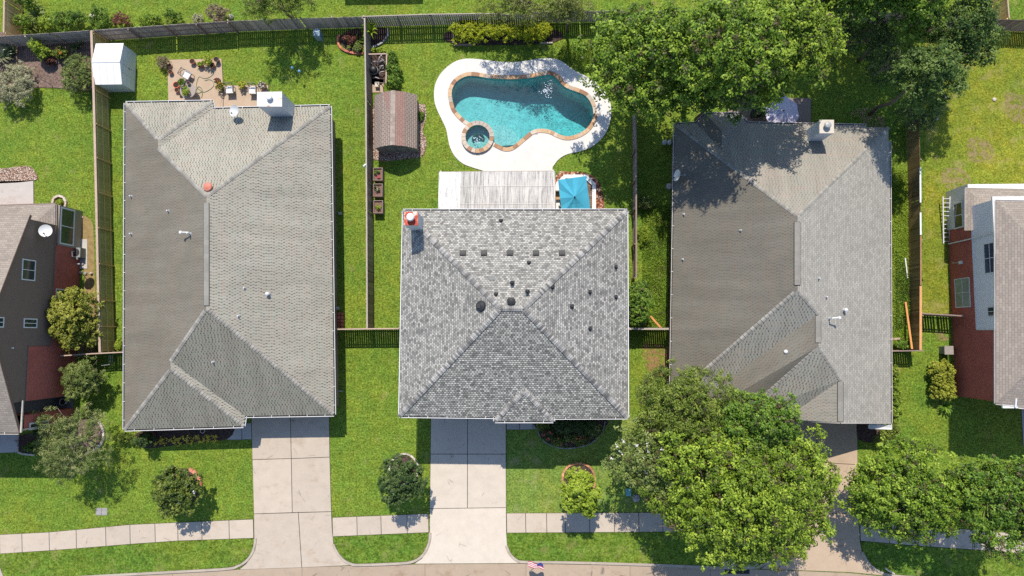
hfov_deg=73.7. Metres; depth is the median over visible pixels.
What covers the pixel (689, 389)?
shade tree
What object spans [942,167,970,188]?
dirt patch
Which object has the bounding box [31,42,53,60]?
garden shrub
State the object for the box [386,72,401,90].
garden shrub
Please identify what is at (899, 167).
side lawn
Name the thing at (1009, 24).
wooden fence
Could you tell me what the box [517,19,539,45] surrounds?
golden shrub
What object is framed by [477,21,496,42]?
golden shrub
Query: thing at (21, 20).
garden shrub
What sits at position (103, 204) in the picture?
wooden fence
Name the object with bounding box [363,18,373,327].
wooden fence
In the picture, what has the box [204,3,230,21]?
garden shrub
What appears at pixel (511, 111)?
swimming pool
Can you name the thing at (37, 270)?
brick house
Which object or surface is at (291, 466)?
driveway
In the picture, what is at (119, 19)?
garden shrub
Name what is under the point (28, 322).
window
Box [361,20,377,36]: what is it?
palm plant
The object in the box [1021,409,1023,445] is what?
front walk
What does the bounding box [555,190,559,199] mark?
deck chair
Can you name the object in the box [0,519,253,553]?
sidewalk
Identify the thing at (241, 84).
flower pot
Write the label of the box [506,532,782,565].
grass verge
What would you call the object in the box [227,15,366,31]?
wooden fence
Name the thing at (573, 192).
patio umbrella
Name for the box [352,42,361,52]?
garden shrub
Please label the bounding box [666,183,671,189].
landscape rock
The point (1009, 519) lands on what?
shade tree
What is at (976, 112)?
back lawn
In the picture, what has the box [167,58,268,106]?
patio slab
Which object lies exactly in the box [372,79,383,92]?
equipment pad
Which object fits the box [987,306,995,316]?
window
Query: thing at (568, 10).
shade tree
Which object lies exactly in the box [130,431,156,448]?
topiary shrub
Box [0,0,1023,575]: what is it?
lawn
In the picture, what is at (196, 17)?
garden shrub
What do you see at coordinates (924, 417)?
side lawn
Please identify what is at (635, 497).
landscape rock
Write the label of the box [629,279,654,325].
tree
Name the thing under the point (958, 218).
window
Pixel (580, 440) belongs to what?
garden shrub
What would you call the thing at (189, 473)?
mulch bed
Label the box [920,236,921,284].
cap plank
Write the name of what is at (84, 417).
garden shrub
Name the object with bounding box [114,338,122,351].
garden shrub
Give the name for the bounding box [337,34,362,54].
brick edging
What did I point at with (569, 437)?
garden shrub
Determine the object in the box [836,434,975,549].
shade tree
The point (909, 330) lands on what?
loose board
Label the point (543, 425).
garden shrub
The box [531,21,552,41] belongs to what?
golden shrub
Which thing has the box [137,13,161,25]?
garden shrub
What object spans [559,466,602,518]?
tree
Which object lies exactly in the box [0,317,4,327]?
window
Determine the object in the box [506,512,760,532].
sidewalk
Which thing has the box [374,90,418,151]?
garden shed
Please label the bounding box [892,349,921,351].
wooden fence
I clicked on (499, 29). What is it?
golden shrub
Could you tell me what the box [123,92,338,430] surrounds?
brick house
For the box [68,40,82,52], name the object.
spiky plant
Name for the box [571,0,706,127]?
shade tree
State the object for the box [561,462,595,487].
brick edging
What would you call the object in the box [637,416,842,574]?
shade tree
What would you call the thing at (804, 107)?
patio slab
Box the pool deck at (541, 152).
[434,58,610,203]
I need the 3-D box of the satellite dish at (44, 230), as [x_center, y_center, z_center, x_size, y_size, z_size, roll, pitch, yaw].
[-32.345,-3.885,47.727,1.390,2.170,0.856,0,86,2]
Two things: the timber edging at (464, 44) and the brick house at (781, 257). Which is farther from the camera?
the timber edging at (464, 44)
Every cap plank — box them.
[919,167,920,202]
[919,286,921,349]
[920,212,921,234]
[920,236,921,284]
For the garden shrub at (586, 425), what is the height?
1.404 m
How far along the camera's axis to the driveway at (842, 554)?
48.11 m
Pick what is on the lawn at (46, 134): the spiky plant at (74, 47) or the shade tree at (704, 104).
the shade tree at (704, 104)
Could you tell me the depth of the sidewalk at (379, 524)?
49.24 m
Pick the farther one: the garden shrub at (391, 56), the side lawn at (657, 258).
the garden shrub at (391, 56)
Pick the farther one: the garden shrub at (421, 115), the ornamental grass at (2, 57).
the ornamental grass at (2, 57)
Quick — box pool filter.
[370,55,384,78]
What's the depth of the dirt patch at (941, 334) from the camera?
48.82 m
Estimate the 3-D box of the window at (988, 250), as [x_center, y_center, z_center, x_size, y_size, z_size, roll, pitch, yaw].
[31.295,-1.964,44.722,0.040,1.126,2.025,0,86,2]
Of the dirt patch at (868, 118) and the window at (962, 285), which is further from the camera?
the dirt patch at (868, 118)
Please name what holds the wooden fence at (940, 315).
on the lawn at (46, 134)
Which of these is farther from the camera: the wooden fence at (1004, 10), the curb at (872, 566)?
the wooden fence at (1004, 10)
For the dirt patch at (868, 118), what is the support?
on the lawn at (46, 134)
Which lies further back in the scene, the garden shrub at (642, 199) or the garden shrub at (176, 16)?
the garden shrub at (176, 16)
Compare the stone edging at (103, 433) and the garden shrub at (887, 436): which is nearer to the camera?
the garden shrub at (887, 436)
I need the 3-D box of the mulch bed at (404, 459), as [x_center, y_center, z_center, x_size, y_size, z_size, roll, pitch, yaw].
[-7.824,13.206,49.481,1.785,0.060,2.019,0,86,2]
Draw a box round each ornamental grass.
[0,44,14,63]
[24,21,37,33]
[25,4,45,25]
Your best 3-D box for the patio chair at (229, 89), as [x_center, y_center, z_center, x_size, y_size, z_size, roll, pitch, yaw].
[-21.280,-15.010,51.452,0.625,0.918,0.698,-3,86,2]
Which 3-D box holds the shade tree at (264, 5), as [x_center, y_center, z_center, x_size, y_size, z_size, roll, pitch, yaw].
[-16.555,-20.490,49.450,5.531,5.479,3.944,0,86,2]
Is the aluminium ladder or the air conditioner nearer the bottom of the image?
the air conditioner
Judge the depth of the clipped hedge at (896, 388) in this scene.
48.00 m
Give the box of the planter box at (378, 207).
[373,200,384,214]
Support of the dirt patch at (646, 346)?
on the lawn at (46, 134)
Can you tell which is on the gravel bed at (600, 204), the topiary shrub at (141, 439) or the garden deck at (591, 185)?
the garden deck at (591, 185)
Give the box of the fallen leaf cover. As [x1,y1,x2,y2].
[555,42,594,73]
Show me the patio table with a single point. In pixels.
(192, 88)
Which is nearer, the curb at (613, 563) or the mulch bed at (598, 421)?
the curb at (613, 563)
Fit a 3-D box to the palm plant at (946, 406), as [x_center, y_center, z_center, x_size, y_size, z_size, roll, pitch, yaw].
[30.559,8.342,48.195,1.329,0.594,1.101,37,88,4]
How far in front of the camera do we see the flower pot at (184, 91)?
50.94 m
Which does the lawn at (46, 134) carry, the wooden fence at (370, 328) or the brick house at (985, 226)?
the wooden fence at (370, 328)
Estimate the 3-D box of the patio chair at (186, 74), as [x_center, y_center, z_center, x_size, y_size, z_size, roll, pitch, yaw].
[-24.675,-16.150,51.652,0.698,0.918,0.625,30,88,4]
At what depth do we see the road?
48.78 m
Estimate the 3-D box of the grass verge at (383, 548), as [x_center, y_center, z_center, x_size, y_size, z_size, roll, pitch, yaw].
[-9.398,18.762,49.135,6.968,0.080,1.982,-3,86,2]
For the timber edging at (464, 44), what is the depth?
51.45 m
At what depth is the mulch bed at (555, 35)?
51.43 m
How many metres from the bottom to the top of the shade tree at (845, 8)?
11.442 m
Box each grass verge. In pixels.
[0,538,253,575]
[333,533,428,563]
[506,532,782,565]
[860,541,1023,575]
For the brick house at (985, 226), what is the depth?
45.14 m
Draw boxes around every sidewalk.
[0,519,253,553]
[332,513,428,536]
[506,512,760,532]
[860,523,1023,552]
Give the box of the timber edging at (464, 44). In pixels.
[453,43,474,45]
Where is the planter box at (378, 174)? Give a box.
[373,168,383,181]
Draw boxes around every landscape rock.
[632,494,639,501]
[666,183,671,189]
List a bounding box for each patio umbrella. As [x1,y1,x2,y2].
[558,176,589,208]
[765,96,798,121]
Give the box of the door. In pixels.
[123,56,135,79]
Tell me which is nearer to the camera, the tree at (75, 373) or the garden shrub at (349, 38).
the tree at (75, 373)
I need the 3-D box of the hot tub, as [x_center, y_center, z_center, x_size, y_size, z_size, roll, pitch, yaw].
[-2.539,-11.204,51.505,2.433,1.456,2.431,0,86,2]
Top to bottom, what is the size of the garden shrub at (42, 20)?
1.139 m
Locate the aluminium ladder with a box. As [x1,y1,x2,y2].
[942,196,949,243]
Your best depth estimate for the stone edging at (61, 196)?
51.69 m
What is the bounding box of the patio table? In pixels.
[180,82,195,97]
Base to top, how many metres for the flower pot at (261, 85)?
0.698 m
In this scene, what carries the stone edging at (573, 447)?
on the front lawn at (536, 465)
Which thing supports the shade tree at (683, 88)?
on the lawn at (46, 134)
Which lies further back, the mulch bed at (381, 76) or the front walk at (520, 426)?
the mulch bed at (381, 76)
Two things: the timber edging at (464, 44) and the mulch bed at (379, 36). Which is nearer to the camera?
the timber edging at (464, 44)
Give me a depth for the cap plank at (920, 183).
47.99 m
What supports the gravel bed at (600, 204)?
on the lawn at (46, 134)
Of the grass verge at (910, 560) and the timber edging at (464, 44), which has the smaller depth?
the grass verge at (910, 560)
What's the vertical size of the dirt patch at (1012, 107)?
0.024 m
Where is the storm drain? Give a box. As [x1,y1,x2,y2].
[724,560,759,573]
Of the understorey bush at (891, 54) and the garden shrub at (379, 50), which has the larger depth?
the garden shrub at (379, 50)
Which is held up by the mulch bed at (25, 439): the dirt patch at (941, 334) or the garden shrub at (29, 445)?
the garden shrub at (29, 445)
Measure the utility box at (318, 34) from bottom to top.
0.970 m
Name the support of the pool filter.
on the mulch bed at (381, 76)
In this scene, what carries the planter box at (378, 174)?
on the lawn at (46, 134)
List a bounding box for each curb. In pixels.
[0,538,256,575]
[332,533,431,565]
[505,545,780,569]
[860,552,908,575]
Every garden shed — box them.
[92,43,136,91]
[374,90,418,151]
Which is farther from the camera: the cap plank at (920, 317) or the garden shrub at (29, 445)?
the garden shrub at (29, 445)
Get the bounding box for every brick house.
[0,203,82,434]
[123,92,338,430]
[397,208,629,422]
[668,112,892,429]
[946,184,1023,408]
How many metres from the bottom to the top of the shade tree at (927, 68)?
10.044 m
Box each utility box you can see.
[313,29,322,40]
[939,346,953,354]
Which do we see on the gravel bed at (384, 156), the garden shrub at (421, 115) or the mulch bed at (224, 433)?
the garden shrub at (421, 115)
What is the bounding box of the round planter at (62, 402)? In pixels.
[59,399,66,405]
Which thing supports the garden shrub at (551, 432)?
on the mulch bed at (598, 421)
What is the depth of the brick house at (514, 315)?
43.45 m
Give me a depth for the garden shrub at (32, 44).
51.15 m
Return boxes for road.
[135,564,872,575]
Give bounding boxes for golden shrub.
[448,20,470,44]
[463,20,484,45]
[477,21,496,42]
[489,21,509,42]
[504,22,524,42]
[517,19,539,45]
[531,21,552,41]
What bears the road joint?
on the road
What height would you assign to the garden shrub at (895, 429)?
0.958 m
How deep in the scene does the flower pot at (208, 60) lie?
51.53 m
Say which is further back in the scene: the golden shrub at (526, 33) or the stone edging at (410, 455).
the golden shrub at (526, 33)
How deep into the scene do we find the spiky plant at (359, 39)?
51.56 m
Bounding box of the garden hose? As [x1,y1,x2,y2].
[196,67,213,97]
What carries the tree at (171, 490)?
on the lawn at (46, 134)
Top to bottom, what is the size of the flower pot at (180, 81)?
0.470 m
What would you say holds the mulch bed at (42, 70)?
on the lawn at (46, 134)
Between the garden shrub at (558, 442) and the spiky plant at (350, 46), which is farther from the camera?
the spiky plant at (350, 46)
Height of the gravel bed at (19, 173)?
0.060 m
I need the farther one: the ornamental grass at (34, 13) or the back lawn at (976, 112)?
the ornamental grass at (34, 13)
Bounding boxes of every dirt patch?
[76,216,96,357]
[643,343,667,380]
[851,108,884,126]
[935,331,948,340]
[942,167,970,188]
[967,137,993,162]
[1005,93,1023,122]
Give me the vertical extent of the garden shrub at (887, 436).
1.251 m
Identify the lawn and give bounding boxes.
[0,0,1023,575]
[506,418,657,512]
[642,205,670,326]
[891,165,912,349]
[891,352,949,449]
[923,30,1023,315]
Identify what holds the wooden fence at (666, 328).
on the lawn at (46, 134)
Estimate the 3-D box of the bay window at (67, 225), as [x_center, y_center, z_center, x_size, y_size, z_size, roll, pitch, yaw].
[-32.573,-4.482,50.010,0.040,1.500,2.696,0,86,2]
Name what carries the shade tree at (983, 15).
on the lawn at (46, 134)
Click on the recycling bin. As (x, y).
(627, 491)
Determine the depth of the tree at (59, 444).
46.78 m
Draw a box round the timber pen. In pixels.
[368,53,387,87]
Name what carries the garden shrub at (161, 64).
on the lawn at (46, 134)
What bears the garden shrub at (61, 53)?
on the mulch bed at (42, 70)
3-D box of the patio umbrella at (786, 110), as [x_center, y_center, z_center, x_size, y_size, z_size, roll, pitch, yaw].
[19.108,-12.416,49.016,2.398,2.670,2.364,0,86,2]
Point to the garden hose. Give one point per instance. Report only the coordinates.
(204, 80)
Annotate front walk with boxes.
[0,432,18,452]
[227,423,251,439]
[506,423,536,429]
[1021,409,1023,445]
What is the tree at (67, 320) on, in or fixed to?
on the dirt patch at (88, 234)
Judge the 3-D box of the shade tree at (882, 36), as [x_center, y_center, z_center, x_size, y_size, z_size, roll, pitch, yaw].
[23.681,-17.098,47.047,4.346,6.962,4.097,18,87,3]
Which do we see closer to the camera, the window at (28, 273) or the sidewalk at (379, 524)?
the window at (28, 273)
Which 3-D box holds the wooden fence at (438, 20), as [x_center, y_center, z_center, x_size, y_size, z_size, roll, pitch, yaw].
[-4.720,-19.866,50.798,12.579,1.832,0.323,0,86,2]
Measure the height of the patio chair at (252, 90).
0.918 m
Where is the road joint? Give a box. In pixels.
[172,564,874,575]
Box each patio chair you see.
[177,67,193,81]
[223,82,235,94]
[247,83,258,95]
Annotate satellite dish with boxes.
[38,225,51,236]
[229,105,239,120]
[673,169,685,180]
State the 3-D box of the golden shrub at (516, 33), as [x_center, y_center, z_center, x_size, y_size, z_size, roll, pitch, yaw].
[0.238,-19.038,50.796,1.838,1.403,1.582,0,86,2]
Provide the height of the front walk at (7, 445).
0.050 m
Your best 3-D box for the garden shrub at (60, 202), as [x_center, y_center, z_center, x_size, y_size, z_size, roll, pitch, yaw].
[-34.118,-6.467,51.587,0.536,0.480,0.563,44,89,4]
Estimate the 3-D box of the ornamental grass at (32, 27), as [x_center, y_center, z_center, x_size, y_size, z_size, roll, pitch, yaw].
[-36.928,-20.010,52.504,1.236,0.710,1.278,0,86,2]
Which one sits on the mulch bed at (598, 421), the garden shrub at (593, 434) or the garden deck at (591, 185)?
the garden shrub at (593, 434)
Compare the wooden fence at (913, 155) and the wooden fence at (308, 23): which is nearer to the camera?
the wooden fence at (913, 155)
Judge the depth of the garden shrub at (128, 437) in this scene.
49.69 m
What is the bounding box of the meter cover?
[96,508,106,514]
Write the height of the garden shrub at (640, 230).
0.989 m
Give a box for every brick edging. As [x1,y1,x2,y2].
[189,468,199,479]
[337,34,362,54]
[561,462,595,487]
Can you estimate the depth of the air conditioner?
50.83 m
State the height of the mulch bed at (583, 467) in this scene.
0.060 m
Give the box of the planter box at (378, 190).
[373,184,383,197]
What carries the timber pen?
on the lawn at (46, 134)
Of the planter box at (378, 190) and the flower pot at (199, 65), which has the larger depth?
the flower pot at (199, 65)
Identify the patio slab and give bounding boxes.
[0,180,33,204]
[79,239,87,268]
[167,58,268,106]
[727,98,810,122]
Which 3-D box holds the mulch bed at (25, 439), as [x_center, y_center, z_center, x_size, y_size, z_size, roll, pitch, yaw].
[-34.900,11.379,50.561,3.671,0.060,1.458,-9,86,1]
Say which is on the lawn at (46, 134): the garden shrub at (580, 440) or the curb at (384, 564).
the curb at (384, 564)
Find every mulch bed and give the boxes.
[0,32,91,93]
[16,431,61,452]
[66,419,101,452]
[136,428,234,447]
[167,468,199,503]
[340,28,362,51]
[371,27,386,47]
[371,52,387,84]
[393,456,415,483]
[443,28,562,44]
[533,419,607,446]
[563,465,592,490]
[857,424,885,441]
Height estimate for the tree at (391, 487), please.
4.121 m
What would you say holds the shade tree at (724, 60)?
on the lawn at (46, 134)
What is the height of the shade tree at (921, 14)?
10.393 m
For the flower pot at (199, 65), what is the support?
on the patio slab at (242, 97)
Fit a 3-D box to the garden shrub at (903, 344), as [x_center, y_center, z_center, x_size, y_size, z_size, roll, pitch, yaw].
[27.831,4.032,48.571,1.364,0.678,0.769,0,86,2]
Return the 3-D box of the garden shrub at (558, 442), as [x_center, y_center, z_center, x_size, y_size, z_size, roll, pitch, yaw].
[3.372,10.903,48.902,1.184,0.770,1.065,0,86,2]
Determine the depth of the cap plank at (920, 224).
47.77 m
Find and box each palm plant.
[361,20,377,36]
[939,400,955,414]
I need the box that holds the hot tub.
[461,121,493,152]
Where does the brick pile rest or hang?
on the lawn at (46, 134)
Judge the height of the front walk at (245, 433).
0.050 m
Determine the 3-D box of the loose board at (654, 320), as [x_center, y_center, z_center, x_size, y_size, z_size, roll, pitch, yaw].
[10.217,2.231,49.558,0.140,0.050,1.883,-41,86,-1]
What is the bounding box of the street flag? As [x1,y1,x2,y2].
[528,561,543,569]
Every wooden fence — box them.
[0,30,89,47]
[3,0,22,35]
[60,352,122,355]
[90,30,115,352]
[92,21,238,40]
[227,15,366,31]
[335,327,399,329]
[362,13,532,27]
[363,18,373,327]
[532,9,975,27]
[629,327,669,329]
[631,102,636,280]
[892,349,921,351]
[907,119,923,350]
[913,312,962,316]
[975,19,1023,31]
[991,0,1009,18]
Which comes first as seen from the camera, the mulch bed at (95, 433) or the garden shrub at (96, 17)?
the mulch bed at (95, 433)
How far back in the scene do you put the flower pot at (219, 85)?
51.45 m
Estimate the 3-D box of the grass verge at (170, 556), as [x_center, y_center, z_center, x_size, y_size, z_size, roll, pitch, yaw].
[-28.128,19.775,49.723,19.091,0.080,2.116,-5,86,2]
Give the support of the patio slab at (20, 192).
on the lawn at (46, 134)
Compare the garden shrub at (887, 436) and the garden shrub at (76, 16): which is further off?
the garden shrub at (76, 16)
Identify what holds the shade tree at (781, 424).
on the lawn at (46, 134)
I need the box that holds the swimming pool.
[448,71,596,150]
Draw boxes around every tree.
[29,400,114,487]
[44,285,104,350]
[57,353,106,402]
[150,465,204,518]
[236,0,317,25]
[376,453,428,511]
[474,0,575,28]
[544,0,596,32]
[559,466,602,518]
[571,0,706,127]
[600,407,708,507]
[614,58,687,110]
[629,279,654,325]
[633,357,747,452]
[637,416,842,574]
[644,0,799,109]
[660,67,786,126]
[708,387,802,460]
[734,0,849,111]
[805,0,896,44]
[831,6,895,60]
[835,0,911,14]
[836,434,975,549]
[856,0,953,62]
[868,41,970,117]
[919,0,1009,70]
[940,454,1023,566]
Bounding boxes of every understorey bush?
[859,40,911,89]
[892,100,943,131]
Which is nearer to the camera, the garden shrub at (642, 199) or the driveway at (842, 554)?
the driveway at (842, 554)
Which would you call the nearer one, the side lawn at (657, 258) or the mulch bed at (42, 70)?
the side lawn at (657, 258)
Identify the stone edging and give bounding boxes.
[16,434,34,455]
[51,195,67,206]
[87,415,105,453]
[371,28,388,47]
[388,453,418,484]
[537,421,605,448]
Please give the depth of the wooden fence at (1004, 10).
48.96 m
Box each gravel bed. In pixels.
[0,166,38,182]
[372,104,426,160]
[555,171,604,208]
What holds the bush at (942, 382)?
on the side lawn at (924, 417)
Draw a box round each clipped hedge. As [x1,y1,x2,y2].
[892,364,903,421]
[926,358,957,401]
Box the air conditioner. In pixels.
[74,248,85,257]
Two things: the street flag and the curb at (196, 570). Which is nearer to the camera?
the street flag
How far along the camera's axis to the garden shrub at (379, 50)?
51.44 m
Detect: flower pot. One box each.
[173,82,179,87]
[177,78,184,84]
[181,85,189,96]
[197,62,203,67]
[199,53,212,65]
[215,81,224,92]
[237,80,245,89]
[257,81,266,89]
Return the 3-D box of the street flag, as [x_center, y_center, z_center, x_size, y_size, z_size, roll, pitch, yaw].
[1.652,19.241,47.765,1.253,1.868,0.613,14,87,3]
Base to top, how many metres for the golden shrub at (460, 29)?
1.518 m
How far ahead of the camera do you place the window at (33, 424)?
46.68 m
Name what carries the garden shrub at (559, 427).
on the mulch bed at (598, 421)
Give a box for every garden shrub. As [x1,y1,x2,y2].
[0,59,37,108]
[12,13,30,32]
[13,0,41,11]
[21,440,42,451]
[26,38,46,55]
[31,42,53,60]
[31,428,59,442]
[36,14,51,28]
[43,55,54,65]
[48,10,69,29]
[51,46,68,58]
[57,199,63,205]
[59,52,91,95]
[62,9,88,30]
[80,411,92,419]
[84,4,114,29]
[110,11,131,26]
[113,431,136,444]
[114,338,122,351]
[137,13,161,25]
[155,55,171,69]
[162,7,183,24]
[192,12,203,22]
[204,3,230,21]
[342,32,357,44]
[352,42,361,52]
[373,47,385,52]
[384,49,398,64]
[385,63,402,75]
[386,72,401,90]
[418,111,424,120]
[534,423,550,431]
[539,426,558,441]
[551,420,575,435]
[551,433,566,446]
[563,432,578,443]
[571,419,596,436]
[575,434,590,445]
[588,424,603,438]
[637,194,655,209]
[637,225,652,241]
[872,429,900,446]
[881,421,901,437]
[893,339,910,349]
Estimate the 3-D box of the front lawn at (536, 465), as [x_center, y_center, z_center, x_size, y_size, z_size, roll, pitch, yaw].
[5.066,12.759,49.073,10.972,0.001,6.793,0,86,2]
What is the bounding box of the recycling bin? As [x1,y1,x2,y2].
[625,488,630,495]
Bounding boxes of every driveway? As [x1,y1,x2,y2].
[239,417,347,569]
[414,418,517,563]
[760,421,884,575]
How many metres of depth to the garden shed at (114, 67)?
50.52 m
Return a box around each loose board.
[650,316,661,327]
[904,302,912,348]
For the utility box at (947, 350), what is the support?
on the lawn at (46, 134)
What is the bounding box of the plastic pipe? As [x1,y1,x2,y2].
[904,258,907,277]
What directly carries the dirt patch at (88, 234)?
on the lawn at (46, 134)
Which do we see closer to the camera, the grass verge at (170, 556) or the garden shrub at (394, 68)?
the grass verge at (170, 556)
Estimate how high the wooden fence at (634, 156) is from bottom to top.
1.782 m
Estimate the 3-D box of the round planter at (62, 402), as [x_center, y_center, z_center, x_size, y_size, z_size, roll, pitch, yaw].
[-33.095,8.409,50.425,0.520,0.360,0.520,0,86,2]
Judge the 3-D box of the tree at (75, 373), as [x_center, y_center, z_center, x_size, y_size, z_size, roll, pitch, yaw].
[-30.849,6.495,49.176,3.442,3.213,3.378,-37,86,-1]
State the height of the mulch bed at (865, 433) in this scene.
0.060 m
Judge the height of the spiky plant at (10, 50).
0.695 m
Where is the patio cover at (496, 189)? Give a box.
[438,170,555,208]
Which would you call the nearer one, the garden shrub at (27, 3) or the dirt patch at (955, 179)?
the dirt patch at (955, 179)
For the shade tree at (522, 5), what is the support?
on the lawn at (46, 134)
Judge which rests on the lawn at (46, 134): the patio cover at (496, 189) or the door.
the patio cover at (496, 189)
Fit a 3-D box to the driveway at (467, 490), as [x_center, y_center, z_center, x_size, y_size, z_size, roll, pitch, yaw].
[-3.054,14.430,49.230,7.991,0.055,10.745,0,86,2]
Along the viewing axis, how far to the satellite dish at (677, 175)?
47.00 m
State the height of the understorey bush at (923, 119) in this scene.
3.216 m
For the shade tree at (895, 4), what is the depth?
41.64 m
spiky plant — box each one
[0,44,17,57]
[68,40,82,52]
[346,40,358,52]
[356,35,363,44]
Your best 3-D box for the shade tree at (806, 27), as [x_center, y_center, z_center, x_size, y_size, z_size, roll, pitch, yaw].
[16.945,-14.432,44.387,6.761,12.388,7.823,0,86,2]
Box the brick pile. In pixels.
[337,312,343,328]
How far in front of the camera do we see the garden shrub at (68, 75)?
50.95 m
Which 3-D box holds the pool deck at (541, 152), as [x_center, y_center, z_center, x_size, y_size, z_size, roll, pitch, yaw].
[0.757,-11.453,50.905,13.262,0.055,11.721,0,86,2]
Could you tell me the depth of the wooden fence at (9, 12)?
51.71 m
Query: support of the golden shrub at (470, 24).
on the mulch bed at (555, 35)
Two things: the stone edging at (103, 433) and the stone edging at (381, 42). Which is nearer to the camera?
the stone edging at (103, 433)
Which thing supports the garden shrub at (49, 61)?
on the mulch bed at (42, 70)
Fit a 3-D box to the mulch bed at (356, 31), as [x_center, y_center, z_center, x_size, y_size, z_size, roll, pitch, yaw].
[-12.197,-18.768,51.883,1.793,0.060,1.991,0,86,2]
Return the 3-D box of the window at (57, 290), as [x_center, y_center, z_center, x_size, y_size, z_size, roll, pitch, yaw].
[-32.570,1.049,49.353,0.040,1.247,1.947,0,86,2]
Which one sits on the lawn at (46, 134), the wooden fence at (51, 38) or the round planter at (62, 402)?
the wooden fence at (51, 38)
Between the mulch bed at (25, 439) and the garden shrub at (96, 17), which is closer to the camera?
the mulch bed at (25, 439)
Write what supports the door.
in the garden shed at (114, 67)
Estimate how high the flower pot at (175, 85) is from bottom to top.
0.280 m
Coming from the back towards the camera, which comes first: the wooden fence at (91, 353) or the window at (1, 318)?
the wooden fence at (91, 353)
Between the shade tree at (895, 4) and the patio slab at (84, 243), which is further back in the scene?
the patio slab at (84, 243)
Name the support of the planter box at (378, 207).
on the lawn at (46, 134)
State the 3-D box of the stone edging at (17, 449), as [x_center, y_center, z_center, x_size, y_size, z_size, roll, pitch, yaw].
[-36.269,11.865,50.535,0.902,0.134,2.067,-40,86,-1]
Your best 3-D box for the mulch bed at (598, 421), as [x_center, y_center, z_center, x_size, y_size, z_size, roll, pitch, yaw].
[4.235,10.427,49.252,5.491,0.060,2.066,0,86,2]
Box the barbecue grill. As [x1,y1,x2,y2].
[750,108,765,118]
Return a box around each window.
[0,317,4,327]
[21,259,35,280]
[23,318,37,327]
[29,420,48,429]
[55,288,65,300]
[60,207,74,245]
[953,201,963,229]
[954,277,970,307]
[983,242,993,273]
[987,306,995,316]
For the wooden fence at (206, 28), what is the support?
on the lawn at (46, 134)
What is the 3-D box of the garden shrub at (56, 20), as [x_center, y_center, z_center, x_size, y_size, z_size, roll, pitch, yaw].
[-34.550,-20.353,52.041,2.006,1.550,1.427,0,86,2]
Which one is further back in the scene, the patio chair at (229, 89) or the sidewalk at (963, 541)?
the patio chair at (229, 89)
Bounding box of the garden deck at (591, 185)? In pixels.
[556,175,595,208]
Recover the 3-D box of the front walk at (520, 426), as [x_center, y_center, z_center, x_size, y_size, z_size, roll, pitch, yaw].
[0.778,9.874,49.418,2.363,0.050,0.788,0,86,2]
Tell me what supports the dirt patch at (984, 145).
on the lawn at (46, 134)
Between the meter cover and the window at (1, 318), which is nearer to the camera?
the window at (1, 318)
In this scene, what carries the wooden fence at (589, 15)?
on the lawn at (46, 134)
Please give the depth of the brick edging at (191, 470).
49.90 m
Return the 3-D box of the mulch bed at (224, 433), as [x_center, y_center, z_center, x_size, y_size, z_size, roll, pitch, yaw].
[-24.053,10.862,50.216,7.461,0.060,1.318,-6,86,2]
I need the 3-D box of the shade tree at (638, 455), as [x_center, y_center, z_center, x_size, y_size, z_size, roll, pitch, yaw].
[9.424,10.953,45.360,7.525,7.390,6.340,0,86,2]
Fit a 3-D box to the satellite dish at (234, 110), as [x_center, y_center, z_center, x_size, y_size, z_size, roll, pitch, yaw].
[-19.560,-12.457,48.275,0.829,1.008,0.780,41,88,4]
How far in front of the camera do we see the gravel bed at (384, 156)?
51.13 m

